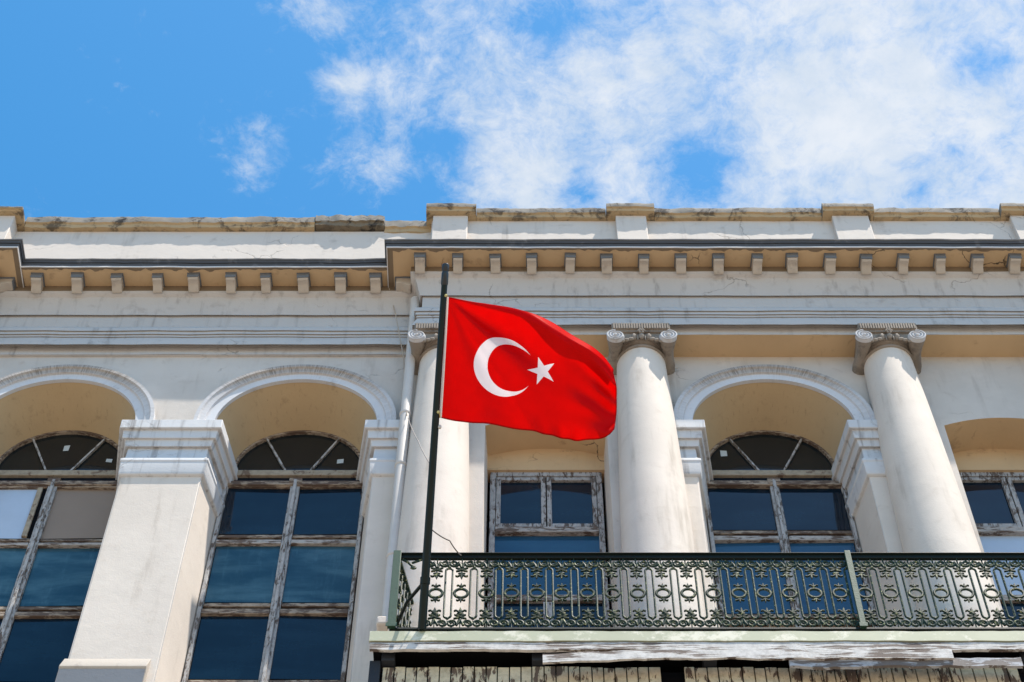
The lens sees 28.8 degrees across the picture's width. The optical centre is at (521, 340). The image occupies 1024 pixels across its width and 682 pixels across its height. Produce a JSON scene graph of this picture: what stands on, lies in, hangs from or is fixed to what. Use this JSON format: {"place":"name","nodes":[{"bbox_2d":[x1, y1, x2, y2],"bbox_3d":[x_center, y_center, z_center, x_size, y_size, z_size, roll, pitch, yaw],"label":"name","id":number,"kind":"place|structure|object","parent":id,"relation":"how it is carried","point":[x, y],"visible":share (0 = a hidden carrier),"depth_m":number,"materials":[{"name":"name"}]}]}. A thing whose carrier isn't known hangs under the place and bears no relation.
{"place":"outdoors","nodes":[
{"label":"outdoors","id":0,"kind":"place"},
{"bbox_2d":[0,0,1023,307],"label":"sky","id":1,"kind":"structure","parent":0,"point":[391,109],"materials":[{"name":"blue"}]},
{"label":"ground","id":2,"kind":"structure","parent":0,"visible":0},
{"bbox_2d":[0,202,1023,681],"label":"historic building","id":3,"kind":"structure","parent":2,"relation":"on","point":[198,430],"depth_m":21.76,"materials":[{"name":"weathered white plaster"},{"name":"wood"},{"name":"glass"}]},
{"bbox_2d":[0,430,117,681],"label":"window","id":4,"kind":"structure","parent":3,"relation":"in","point":[56,487],"depth_m":20.76,"materials":[{"name":"blue glass"}]},
{"bbox_2d":[182,430,362,681],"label":"window","id":5,"kind":"structure","parent":3,"relation":"in","point":[289,483],"depth_m":20.37,"materials":[{"name":"blue glass"}]},
{"bbox_2d":[376,296,419,630],"bbox_3d":[-1.250,1.093,20.923,0.170,5.961,0.190,0,-58,0],"label":"drainpipe","id":6,"kind":"object","parent":3,"relation":"attached to","point":[402,450],"visible":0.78,"depth_m":20.55,"materials":[{"name":"white metal"}]},
{"bbox_2d":[408,418,428,462],"bbox_3d":[-0.978,0.964,19.337,0.037,3.363,1.818,12,-59,-7],"label":"cable","id":7,"kind":"object","parent":6,"relation":"attached to","point":[418,441],"visible":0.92,"depth_m":19.66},
{"bbox_2d":[389,288,407,415],"bbox_3d":[-1.383,0.138,22.502,0.363,2.761,0.144,-7,-58,4],"label":"cable","id":8,"kind":"object","parent":3,"relation":"attached to","point":[400,342],"visible":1,"depth_m":22.78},
{"bbox_2d":[487,472,609,626],"bbox_3d":[0.265,2.305,20.240,1.200,3.274,0.120,0,-58,0],"label":"window","id":9,"kind":"structure","parent":3,"relation":"in","point":[575,511],"depth_m":20.70,"materials":[{"name":"blue glass"}]},
{"bbox_2d":[385,550,1023,630],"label":"balcony railing","id":10,"kind":"object","parent":3,"relation":"attached to","point":[846,558],"visible":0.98,"depth_m":17.62,"materials":[{"name":"metal"}]},
{"bbox_2d":[396,263,448,630],"bbox_3d":[-0.785,1.019,17.601,0.256,2.579,2.493,8,-58,-5],"label":"flagpole","id":11,"kind":"object","parent":10,"relation":"attached to","point":[423,587],"visible":0.99,"depth_m":17.41,"materials":[{"name":"metal"}]},
{"bbox_2d":[432,530,461,555],"bbox_3d":[-0.662,1.772,17.653,0.030,0.466,0.734,-18,-60,11],"label":"cable","id":12,"kind":"object","parent":11,"relation":"attached to","point":[448,540],"visible":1,"depth_m":17.69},
{"bbox_2d":[440,297,616,440],"bbox_3d":[0.085,0.261,17.736,1.627,1.036,0.812,7,-58,-4],"label":"flag","id":13,"kind":"object","parent":11,"relation":"attached to","point":[510,367],"visible":1,"depth_m":17.69,"materials":[{"name":"fabric"}]},
{"bbox_2d":[543,649,953,663],"bbox_3d":[1.893,2.637,16.691,3.431,0.172,0.030,0,-58,0],"label":"loose board","id":14,"kind":"object","parent":3,"relation":"attached to","point":[747,654],"visible":1,"depth_m":16.68,"materials":[{"name":"white wood"}]},
{"bbox_2d":[707,430,878,626],"bbox_3d":[2.728,2.108,20.650,1.540,4.174,0.100,0,-58,0],"label":"window","id":15,"kind":"structure","parent":3,"relation":"in","point":[780,481],"depth_m":21.15,"materials":[{"name":"blue glass"}]},
{"bbox_2d":[788,657,1022,669],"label":"loose board","id":16,"kind":"object","parent":3,"relation":"on","point":[979,663],"visible":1,"depth_m":16.63,"materials":[{"name":"white wood"}]},
{"bbox_2d":[959,472,1023,626],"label":"window","id":17,"kind":"structure","parent":3,"relation":"in","point":[995,499],"depth_m":21.00,"materials":[{"name":"blue glass"}]}
]}

